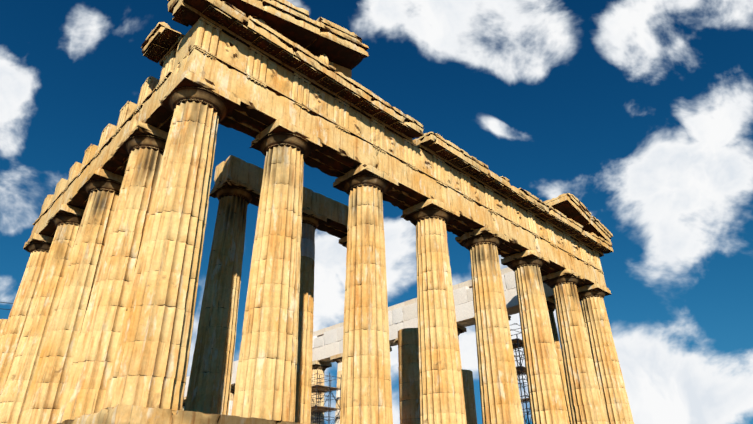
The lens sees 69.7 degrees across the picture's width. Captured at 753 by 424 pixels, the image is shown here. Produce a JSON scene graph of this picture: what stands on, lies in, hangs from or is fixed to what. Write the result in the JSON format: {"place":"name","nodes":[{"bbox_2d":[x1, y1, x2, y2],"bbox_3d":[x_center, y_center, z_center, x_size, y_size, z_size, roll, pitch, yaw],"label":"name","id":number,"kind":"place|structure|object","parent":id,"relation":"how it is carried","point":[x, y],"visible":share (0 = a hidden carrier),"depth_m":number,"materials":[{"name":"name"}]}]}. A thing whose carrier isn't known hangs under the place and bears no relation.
{"place":"outdoors","nodes":[
{"label":"outdoors","id":0,"kind":"place"},
{"bbox_2d":[57,404,301,423],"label":"stylobate steps","id":1,"kind":"structure","parent":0,"point":[124,414],"depth_m":13.51,"materials":[{"name":"stone"}]},
{"bbox_2d":[0,121,168,423],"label":"columns","id":2,"kind":"structure","parent":1,"relation":"on","point":[60,328],"depth_m":20.28,"materials":[{"name":"stone"}]},
{"bbox_2d":[30,49,176,237],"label":"entablature","id":3,"kind":"structure","parent":2,"relation":"on","point":[149,108],"depth_m":22.93,"materials":[{"name":"stone"}]},
{"bbox_2d":[310,370,341,423],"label":"steel scaffold","id":4,"kind":"object","parent":1,"relation":"on","point":[318,401],"visible":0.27,"depth_m":48.75,"materials":[{"name":"grey metal"}]},
{"bbox_2d":[311,385,339,413],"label":"scaffold platforms","id":5,"kind":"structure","parent":4,"relation":"attached to","point":[320,391],"depth_m":49.08,"materials":[{"name":"brown wood"}]},
{"bbox_2d":[184,177,476,423],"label":"inner columns","id":6,"kind":"structure","parent":1,"relation":"on","point":[209,386],"depth_m":23.38,"materials":[{"name":"stone"}]},
{"bbox_2d":[213,155,348,237],"bbox_3d":[-3.765,-0.323,27.911,9.462,1.256,1.394,24,-37,-38],"label":"inner architrave","id":7,"kind":"object","parent":6,"relation":"on","point":[332,210],"visible":0.38,"depth_m":27.33,"materials":[{"name":"stone"}]},
{"bbox_2d":[102,71,633,423],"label":"columns","id":8,"kind":"structure","parent":1,"relation":"on","point":[150,363],"depth_m":20.01,"materials":[{"name":"stone"}]},
{"bbox_2d":[168,17,605,287],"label":"entablature","id":9,"kind":"structure","parent":8,"relation":"on","point":[265,89],"depth_m":23.19,"materials":[{"name":"stone"}]},
{"bbox_2d":[141,0,612,256],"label":"cornice","id":10,"kind":"structure","parent":9,"relation":"on","point":[161,42],"depth_m":22.81,"materials":[{"name":"stone"}]},
{"bbox_2d":[252,16,266,24],"bbox_3d":[-4.423,-6.995,21.116,0.504,0.890,1.236,-6,-29,10],"label":"helios horses statue","id":11,"kind":"object","parent":10,"relation":"on","point":[259,20],"visible":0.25,"depth_m":20.87,"materials":[{"name":"beige stone"}]},
{"bbox_2d":[167,0,368,78],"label":"pediment fragment","id":12,"kind":"object","parent":10,"relation":"on","point":[342,49],"visible":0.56,"depth_m":22.56,"materials":[{"name":"stone"}]},
{"bbox_2d":[311,53,328,64],"bbox_3d":[-2.695,-6.450,22.844,1.883,1.331,0.851,24,-37,-38],"label":"dionysos statue","id":13,"kind":"object","parent":10,"relation":"on","point":[323,58],"visible":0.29,"depth_m":22.97,"materials":[{"name":"stone"}]},
{"bbox_2d":[543,193,612,243],"bbox_3d":[13.503,0.596,37.298,7.400,2.193,2.245,24,-37,-38],"label":"pediment corner","id":14,"kind":"object","parent":10,"relation":"on","point":[571,206],"visible":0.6,"depth_m":36.56,"materials":[{"name":"stone"}]},
{"bbox_2d":[182,296,571,423],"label":"columns","id":15,"kind":"structure","parent":1,"relation":"on","point":[320,366],"depth_m":50.37,"materials":[{"name":"stone"}]},
{"bbox_2d":[183,267,553,399],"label":"entablature","id":16,"kind":"structure","parent":15,"relation":"on","point":[327,342],"depth_m":47.17,"materials":[{"name":"stone"}]},
{"bbox_2d":[509,323,530,423],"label":"scaffold tower","id":17,"kind":"structure","parent":1,"relation":"on","point":[518,375],"depth_m":34.40,"materials":[{"name":"grey metal"}]},
{"bbox_2d":[511,339,528,401],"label":"scaffold platforms","id":18,"kind":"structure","parent":17,"relation":"attached to","point":[515,342],"depth_m":35.36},
{"bbox_2d":[0,0,752,423],"label":"sky","id":19,"kind":"structure","parent":0,"point":[639,111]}
]}

